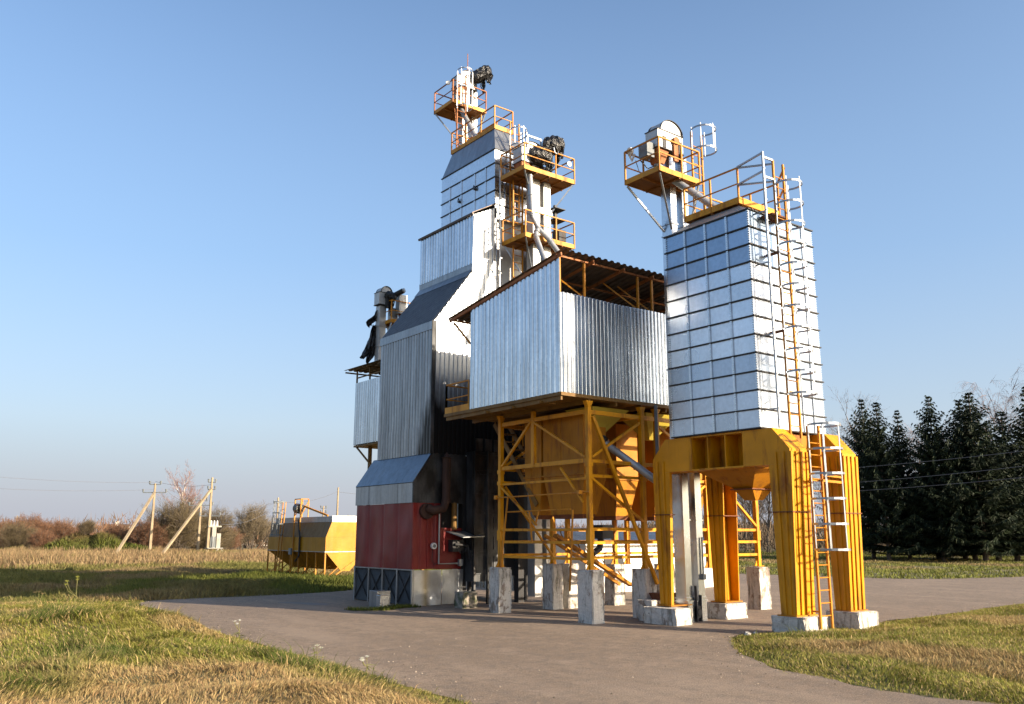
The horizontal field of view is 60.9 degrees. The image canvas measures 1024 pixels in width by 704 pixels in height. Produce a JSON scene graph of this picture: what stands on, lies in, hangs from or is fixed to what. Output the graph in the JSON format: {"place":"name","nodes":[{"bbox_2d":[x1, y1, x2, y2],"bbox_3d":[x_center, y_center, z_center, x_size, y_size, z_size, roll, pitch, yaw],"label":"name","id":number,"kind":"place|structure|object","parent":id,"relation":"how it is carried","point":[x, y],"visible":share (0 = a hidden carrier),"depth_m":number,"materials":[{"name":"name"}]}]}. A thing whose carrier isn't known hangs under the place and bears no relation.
{"place":"outdoors","nodes":[
{"label":"outdoors","id":0,"kind":"place"},
{"bbox_2d":[0,560,447,602],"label":"meadow grass","id":1,"kind":"structure","parent":0,"point":[168,582],"depth_m":40.29,"materials":[{"name":"green plant"}]},
{"bbox_2d":[344,603,420,610],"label":"weed grass","id":2,"kind":"structure","parent":0,"point":[386,608],"depth_m":27.50,"materials":[{"name":"green plant"}]},
{"bbox_2d":[0,539,1023,703],"bbox_3d":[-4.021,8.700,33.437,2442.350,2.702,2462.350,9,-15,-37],"label":"ground","id":3,"kind":"structure","parent":0,"point":[302,697],"depth_m":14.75,"materials":[{"name":"green plant"}]},
{"bbox_2d":[0,517,38,548],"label":"shrub","id":4,"kind":"object","parent":3,"relation":"on","point":[15,536],"visible":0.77,"depth_m":91.17,"materials":[{"name":"brown plant"}]},
{"bbox_2d":[0,516,38,548],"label":"shrub","id":5,"kind":"object","parent":3,"relation":"on","point":[2,535],"visible":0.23,"depth_m":96.42,"materials":[{"name":"brown plant"}]},
{"bbox_2d":[14,511,57,547],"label":"shrub","id":6,"kind":"object","parent":3,"relation":"on","point":[36,521],"visible":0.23,"depth_m":103.11,"materials":[{"name":"brown plant"}]},
{"bbox_2d":[31,591,45,610],"bbox_3d":[-10.590,5.605,19.458,0.493,0.546,0.436,9,-15,-37],"label":"wild flower","id":7,"kind":"object","parent":3,"relation":"on","point":[38,597],"visible":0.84,"depth_m":19.53,"materials":[{"name":"green plant"}]},
{"bbox_2d":[25,529,59,549],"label":"shrub","id":8,"kind":"object","parent":3,"relation":"on","point":[39,537],"visible":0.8,"depth_m":88.14,"materials":[{"name":"brown plant"}]},
{"bbox_2d":[45,517,78,540],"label":"shrub","id":9,"kind":"object","parent":3,"relation":"on","point":[60,528],"visible":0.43,"depth_m":106.80,"materials":[{"name":"brown plant"}]},
{"bbox_2d":[65,576,81,611],"bbox_3d":[-9.452,5.254,18.840,0.432,0.826,0.477,-9,-15,37],"label":"wild flower","id":10,"kind":"object","parent":3,"relation":"on","point":[72,592],"visible":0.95,"depth_m":18.82,"materials":[{"name":"green plant"}]},
{"bbox_2d":[74,518,97,535],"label":"shrub","id":11,"kind":"object","parent":3,"relation":"on","point":[87,528],"visible":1,"depth_m":87.86,"materials":[{"name":"brown plant"}]},
{"bbox_2d":[35,530,163,551],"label":"shrub","id":12,"kind":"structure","parent":3,"relation":"on","point":[100,539],"depth_m":85.37,"materials":[{"name":"green plant"}]},
{"bbox_2d":[90,522,134,542],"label":"shrub","id":13,"kind":"object","parent":3,"relation":"on","point":[116,531],"visible":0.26,"depth_m":95.33,"materials":[{"name":"brown plant"}]},
{"bbox_2d":[116,481,166,552],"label":"power pole","id":14,"kind":"object","parent":3,"relation":"on","point":[137,520],"visible":0.95,"depth_m":86.23,"materials":[{"name":"concrete"}]},
{"bbox_2d":[15,489,153,490],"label":"power line","id":15,"kind":"object","parent":14,"relation":"attached to","point":[57,490],"visible":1,"depth_m":80.92,"materials":[{"name":"grey metal"}]},
{"bbox_2d":[0,544,284,570],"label":"tall dry grass","id":16,"kind":"structure","parent":3,"relation":"on","point":[22,556],"depth_m":66.09,"materials":[{"name":"beige plant"}]},
{"bbox_2d":[123,517,172,548],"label":"shrub","id":17,"kind":"object","parent":3,"relation":"on","point":[141,536],"visible":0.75,"depth_m":91.95,"materials":[{"name":"brown plant"}]},
{"bbox_2d":[136,493,208,549],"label":"shrub","id":18,"kind":"object","parent":3,"relation":"on","point":[177,518],"visible":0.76,"depth_m":93.87,"materials":[{"name":"brown plant"}]},
{"bbox_2d":[158,460,203,510],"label":"birch tree","id":19,"kind":"object","parent":3,"relation":"on","point":[182,494],"visible":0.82,"depth_m":97.93,"materials":[{"name":"brown plant"}]},
{"bbox_2d":[162,477,220,553],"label":"power pole","id":20,"kind":"object","parent":3,"relation":"on","point":[210,492],"visible":0.98,"depth_m":86.27,"materials":[{"name":"concrete"}]},
{"bbox_2d":[188,497,213,549],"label":"power pole","id":21,"kind":"object","parent":3,"relation":"on","point":[198,534],"visible":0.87,"depth_m":88.59,"materials":[{"name":"concrete"}]},
{"bbox_2d":[204,520,222,550],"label":"transformer","id":22,"kind":"object","parent":3,"relation":"on","point":[215,540],"visible":0.79,"depth_m":86.59,"materials":[{"name":"beige paint"}]},
{"bbox_2d":[184,496,243,549],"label":"shrub","id":23,"kind":"object","parent":3,"relation":"on","point":[203,537],"visible":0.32,"depth_m":97.56,"materials":[{"name":"brown plant"}]},
{"bbox_2d":[215,526,239,549],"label":"shrub","id":24,"kind":"object","parent":3,"relation":"on","point":[228,542],"visible":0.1,"depth_m":105.17,"materials":[{"name":"brown plant"}]},
{"bbox_2d":[225,527,246,549],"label":"shrub","id":25,"kind":"object","parent":3,"relation":"on","point":[237,537],"visible":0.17,"depth_m":116.29,"materials":[{"name":"brown plant"}]},
{"bbox_2d":[226,500,275,548],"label":"shrub","id":26,"kind":"object","parent":3,"relation":"on","point":[255,523],"visible":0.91,"depth_m":122.42,"materials":[{"name":"brown plant"}]},
{"bbox_2d":[239,514,275,548],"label":"shrub","id":27,"kind":"object","parent":3,"relation":"on","point":[258,541],"visible":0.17,"depth_m":126.64,"materials":[{"name":"brown plant"}]},
{"bbox_2d":[273,498,280,517],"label":"power pole","id":28,"kind":"object","parent":3,"relation":"on","point":[277,507],"visible":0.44,"depth_m":108.32,"materials":[{"name":"concrete"}]},
{"bbox_2d":[266,498,356,575],"bbox_3d":[-11.481,10.574,49.352,3.190,4.425,7.785,9,-15,-37],"label":"yellow grain bunker","id":29,"kind":"object","parent":3,"relation":"on","point":[326,541],"visible":0.91,"depth_m":47.59,"materials":[{"name":"paint"}]},
{"bbox_2d":[336,487,338,515],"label":"power pole","id":30,"kind":"object","parent":3,"relation":"on","point":[337,501],"visible":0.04,"depth_m":118.30,"materials":[{"name":"concrete"}]},
{"bbox_2d":[358,655,375,672],"bbox_3d":[-2.467,5.338,14.849,0.480,0.347,0.486,9,-15,-37],"label":"wild flower","id":31,"kind":"object","parent":3,"relation":"on","point":[362,659],"visible":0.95,"depth_m":14.84,"materials":[{"name":"white plant"}]},
{"bbox_2d":[1,511,773,548],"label":"scrub belt","id":32,"kind":"object","parent":3,"relation":"on","point":[102,524],"visible":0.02,"depth_m":130.89,"materials":[{"name":"plant"}]},
{"bbox_2d":[737,495,766,550],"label":"bare tree","id":33,"kind":"object","parent":3,"relation":"on","point":[744,516],"visible":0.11,"depth_m":107.76,"materials":[{"name":"brown plant"}]},
{"bbox_2d":[738,498,766,546],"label":"bare tree","id":34,"kind":"object","parent":3,"relation":"on","point":[759,512],"visible":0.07,"depth_m":139.92,"materials":[{"name":"brown plant"}]},
{"bbox_2d":[737,495,767,524],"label":"bare tree","id":35,"kind":"object","parent":3,"relation":"on","point":[751,508],"visible":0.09,"depth_m":116.63,"materials":[{"name":"brown plant"}]},
{"bbox_2d":[737,493,772,544],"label":"bare tree","id":36,"kind":"object","parent":3,"relation":"on","point":[750,510],"visible":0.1,"depth_m":124.38,"materials":[{"name":"brown plant"}]},
{"bbox_2d":[745,492,772,552],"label":"bare tree","id":37,"kind":"object","parent":3,"relation":"on","point":[769,509],"visible":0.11,"depth_m":102.91,"materials":[{"name":"brown plant"}]},
{"bbox_2d":[771,615,827,632],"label":"concrete pier","id":38,"kind":"structure","parent":3,"relation":"on","point":[783,623],"depth_m":20.32,"materials":[{"name":"grey concrete"}]},
{"bbox_2d":[653,151,867,628],"bbox_3d":[6.716,0.984,23.645,3.000,12.090,5.428,9,-15,-37],"label":"grain silo","id":39,"kind":"object","parent":38,"relation":"on","point":[747,406],"visible":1,"depth_m":22.92,"materials":[{"name":"metal"}]},
{"bbox_2d":[639,507,990,556],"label":"scrub belt","id":40,"kind":"object","parent":3,"relation":"on","point":[772,544],"visible":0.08,"depth_m":107.93,"materials":[{"name":"plant"}]},
{"bbox_2d":[812,431,852,508],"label":"bare tree","id":41,"kind":"object","parent":3,"relation":"on","point":[820,483],"visible":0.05,"depth_m":100.64,"materials":[{"name":"brown plant"}]},
{"bbox_2d":[826,610,878,629],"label":"concrete pier","id":42,"kind":"structure","parent":3,"relation":"on","point":[856,620],"depth_m":21.50,"materials":[{"name":"grey concrete"}]},
{"bbox_2d":[826,386,887,486],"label":"bare tree","id":43,"kind":"object","parent":3,"relation":"on","point":[847,417],"visible":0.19,"depth_m":115.68,"materials":[{"name":"brown plant"}]},
{"bbox_2d":[815,399,926,558],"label":"spruce tree","id":44,"kind":"object","parent":3,"relation":"on","point":[856,434],"visible":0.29,"depth_m":85.84,"materials":[{"name":"green plant"}]},
{"bbox_2d":[727,603,1023,703],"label":"lawn grass","id":45,"kind":"structure","parent":3,"relation":"on","point":[941,631],"depth_m":16.08,"materials":[{"name":"green plant"}]},
{"bbox_2d":[738,550,1023,578],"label":"verge grass","id":46,"kind":"structure","parent":3,"relation":"on","point":[965,565],"depth_m":63.25,"materials":[{"name":"green plant"}]},
{"bbox_2d":[819,402,942,560],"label":"spruce tree","id":47,"kind":"object","parent":3,"relation":"on","point":[881,455],"visible":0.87,"depth_m":81.09,"materials":[{"name":"green plant"}]},
{"bbox_2d":[864,410,932,558],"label":"spruce tree","id":48,"kind":"object","parent":3,"relation":"on","point":[899,435],"visible":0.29,"depth_m":85.55,"materials":[{"name":"green plant"}]},
{"bbox_2d":[889,418,949,474],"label":"birch tree","id":49,"kind":"object","parent":3,"relation":"on","point":[912,437],"visible":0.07,"depth_m":126.06,"materials":[{"name":"brown plant"}]},
{"bbox_2d":[903,420,946,474],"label":"bare tree","id":50,"kind":"object","parent":3,"relation":"on","point":[914,449],"visible":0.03,"depth_m":122.33,"materials":[{"name":"brown plant"}]},
{"bbox_2d":[890,395,991,561],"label":"spruce tree","id":51,"kind":"object","parent":3,"relation":"on","point":[924,452],"visible":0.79,"depth_m":79.48,"materials":[{"name":"green plant"}]},
{"bbox_2d":[865,464,1018,559],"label":"spruce tree","id":52,"kind":"object","parent":3,"relation":"on","point":[936,555],"visible":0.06,"depth_m":82.01,"materials":[{"name":"green plant"}]},
{"bbox_2d":[906,392,1023,560],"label":"spruce tree","id":53,"kind":"object","parent":3,"relation":"on","point":[972,435],"visible":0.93,"depth_m":77.58,"materials":[{"name":"green plant"}]},
{"bbox_2d":[909,506,1021,559],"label":"spruce tree","id":54,"kind":"object","parent":3,"relation":"on","point":[966,557],"depth_m":82.03,"materials":[{"name":"green plant"}]},
{"bbox_2d":[908,399,1023,559],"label":"spruce tree","id":55,"kind":"object","parent":3,"relation":"on","point":[969,514],"visible":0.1,"depth_m":80.17,"materials":[{"name":"green plant"}]},
{"bbox_2d":[915,454,1023,560],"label":"spruce tree","id":56,"kind":"object","parent":3,"relation":"on","point":[998,558],"visible":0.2,"depth_m":78.12,"materials":[{"name":"green plant"}]},
{"bbox_2d":[946,365,1023,443],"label":"birch tree","id":57,"kind":"object","parent":3,"relation":"on","point":[1010,401],"visible":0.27,"depth_m":108.11,"materials":[{"name":"brown plant"}]},
{"bbox_2d":[955,411,1023,560],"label":"spruce tree","id":58,"kind":"object","parent":3,"relation":"on","point":[1005,431],"visible":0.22,"depth_m":80.91,"materials":[{"name":"green plant"}]},
{"bbox_2d":[1000,387,1023,551],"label":"spruce tree","id":59,"kind":"object","parent":3,"relation":"on","point":[1020,430],"visible":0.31,"depth_m":82.13,"materials":[{"name":"green plant"}]},
{"bbox_2d":[0,0,1023,535],"label":"sky","id":60,"kind":"structure","parent":0,"point":[206,205],"materials":[{"name":"blue"}]},
{"bbox_2d":[141,574,1023,703],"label":"asphalt yard","id":61,"kind":"structure","parent":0,"point":[597,663],"depth_m":18.95,"materials":[{"name":"grey asphalt"}]},
{"bbox_2d":[232,619,248,638],"bbox_3d":[-6.254,6.353,19.961,0.475,0.466,0.410,4,-12,-18],"label":"wild flower","id":62,"kind":"object","parent":61,"relation":"on","point":[239,620],"visible":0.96,"depth_m":19.91,"materials":[{"name":"white plant"}]},
{"bbox_2d":[278,602,329,604],"bbox_3d":[-7.060,8.683,30.122,2.506,0.001,0.812,-9,-15,36],"label":"oil stain","id":63,"kind":"object","parent":61,"relation":"on","point":[306,603],"visible":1,"depth_m":30.02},
{"bbox_2d":[306,644,325,659],"bbox_3d":[-3.751,5.705,16.543,0.329,0.327,0.488,-8,-14,34],"label":"wild flower","id":64,"kind":"object","parent":61,"relation":"on","point":[316,651],"visible":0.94,"depth_m":16.53,"materials":[{"name":"white plant"}]},
{"bbox_2d":[369,590,390,606],"bbox_3d":[-4.297,8.110,28.643,0.550,0.520,0.850,9,-15,-37],"label":"concrete block","id":65,"kind":"object","parent":61,"relation":"on","point":[377,598],"visible":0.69,"depth_m":28.50,"materials":[{"name":"concrete"}]},
{"bbox_2d":[344,359,423,569],"bbox_3d":[-3.269,5.547,38.781,6.980,9.710,5.400,9,-15,-37],"label":"raised annex","id":66,"kind":"object","parent":61,"relation":"on","point":[366,414],"visible":0.2,"depth_m":38.09,"materials":[{"name":"galvanised steel"},{"name":"brown yellow paint"}]},
{"bbox_2d":[360,286,409,363],"bbox_3d":[-5.208,-1.159,38.590,2.610,3.470,1.511,9,-15,-37],"label":"bucket elevator","id":67,"kind":"object","parent":66,"relation":"on","point":[385,297],"visible":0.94,"depth_m":38.35,"materials":[{"name":"metal"}]},
{"bbox_2d":[353,105,527,606],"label":"grain dryer tower","id":68,"kind":"structure","parent":61,"relation":"on","point":[430,468],"depth_m":31.36,"materials":[{"name":"metal"}]},
{"bbox_2d":[434,54,492,588],"bbox_3d":[-1.907,-2.118,36.566,2.300,23.400,2.584,9,-15,-37],"label":"bucket elevator","id":69,"kind":"object","parent":61,"relation":"on","point":[460,108],"visible":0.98,"depth_m":38.63,"materials":[{"name":"metal"}]},
{"bbox_2d":[454,591,476,608],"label":"concrete pier","id":70,"kind":"structure","parent":61,"relation":"on","point":[464,599],"depth_m":28.19,"materials":[{"name":"grey concrete"}]},
{"bbox_2d":[489,567,511,612],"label":"concrete pier","id":71,"kind":"structure","parent":61,"relation":"on","point":[500,583],"depth_m":26.52,"materials":[{"name":"grey concrete"}]},
{"bbox_2d":[444,248,761,590],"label":"raised grain store","id":72,"kind":"structure","parent":71,"relation":"on","point":[568,363],"depth_m":26.06,"materials":[{"name":"paint"}]},
{"bbox_2d":[470,620,530,622],"bbox_3d":[-0.280,7.350,23.786,1.692,0.001,0.644,-2,-12,11],"label":"oil stain","id":73,"kind":"object","parent":61,"relation":"on","point":[499,621],"visible":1,"depth_m":23.75,"materials":[{"name":"black liquid"}]},
{"bbox_2d":[498,134,574,596],"bbox_3d":[1.557,-0.062,31.826,2.582,17.424,3.467,9,-15,-37],"label":"bucket elevator","id":74,"kind":"object","parent":61,"relation":"on","point":[538,241],"visible":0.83,"depth_m":33.43,"materials":[{"name":"metal"}]},
{"bbox_2d":[542,564,563,609],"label":"concrete pier","id":75,"kind":"structure","parent":61,"relation":"on","point":[552,594],"depth_m":27.85,"materials":[{"name":"grey concrete"}]},
{"bbox_2d":[559,563,578,608],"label":"concrete pier","id":76,"kind":"structure","parent":61,"relation":"on","point":[570,600],"depth_m":28.22,"materials":[{"name":"grey concrete"}]},
{"bbox_2d":[141,586,1018,703],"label":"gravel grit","id":77,"kind":"object","parent":61,"relation":"on","point":[550,636],"visible":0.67,"depth_m":18.71,"materials":[{"name":"grey gravel"}]},
{"bbox_2d":[577,570,604,623],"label":"concrete pier","id":78,"kind":"structure","parent":61,"relation":"on","point":[590,595],"depth_m":23.36,"materials":[{"name":"grey concrete"}]},
{"bbox_2d":[604,564,625,605],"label":"concrete pier","id":79,"kind":"structure","parent":61,"relation":"on","point":[615,595],"depth_m":29.50,"materials":[{"name":"grey concrete"}]},
{"bbox_2d":[631,568,656,617],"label":"concrete pier","id":80,"kind":"structure","parent":61,"relation":"on","point":[643,584],"depth_m":24.80,"materials":[{"name":"grey concrete"}]},
{"bbox_2d":[638,599,659,620],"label":"concrete pier","id":81,"kind":"structure","parent":61,"relation":"on","point":[647,602],"depth_m":24.01,"materials":[{"name":"grey concrete"}]},
{"bbox_2d":[654,564,675,591],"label":"concrete pier","id":82,"kind":"structure","parent":61,"relation":"on","point":[657,574],"depth_m":31.11,"materials":[{"name":"grey concrete"}]},
{"bbox_2d":[643,606,692,625],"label":"concrete pier","id":83,"kind":"structure","parent":61,"relation":"on","point":[671,616],"depth_m":22.91,"materials":[{"name":"grey concrete"}]},
{"bbox_2d":[624,120,716,621],"bbox_3d":[5.015,0.125,24.916,2.525,14.613,2.984,9,-15,-37],"label":"bucket elevator","id":84,"kind":"object","parent":61,"relation":"on","point":[666,178],"visible":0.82,"depth_m":25.44,"materials":[{"name":"metal"}]},
{"bbox_2d":[707,602,747,619],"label":"concrete pier","id":85,"kind":"structure","parent":61,"relation":"on","point":[727,611],"depth_m":24.59,"materials":[{"name":"grey concrete"}]},
{"bbox_2d":[746,567,771,609],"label":"concrete pier","id":86,"kind":"structure","parent":61,"relation":"on","point":[758,586],"depth_m":27.83,"materials":[{"name":"grey concrete"}]},
{"bbox_2d":[556,527,713,592],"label":"white shed","id":87,"kind":"structure","parent":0,"point":[636,563],"depth_m":36.91,"materials":[{"name":"paint"}]},
{"bbox_2d":[604,555,623,563],"bbox_3d":[4.239,8.845,36.215,1.100,0.800,0.050,9,-15,-37],"label":"window","id":88,"kind":"structure","parent":87,"relation":"in","point":[607,561],"depth_m":36.13,"materials":[{"name":"glass"}]},
{"bbox_2d":[813,466,1022,485],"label":"power line","id":89,"kind":"object","parent":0,"point":[944,474],"visible":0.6,"depth_m":63.82,"materials":[{"name":"grey metal"}]},
{"bbox_2d":[858,451,1020,467],"bbox_3d":[30.371,8.012,65.293,23.347,1.034,0.034,-11,-16,42],"label":"power line","id":90,"kind":"object","parent":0,"point":[944,459],"visible":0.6,"depth_m":64.14,"materials":[{"name":"grey metal"}]},
{"bbox_2d":[861,477,1023,490],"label":"power line","id":91,"kind":"object","parent":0,"point":[944,484],"visible":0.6,"depth_m":63.69,"materials":[{"name":"grey metal"}]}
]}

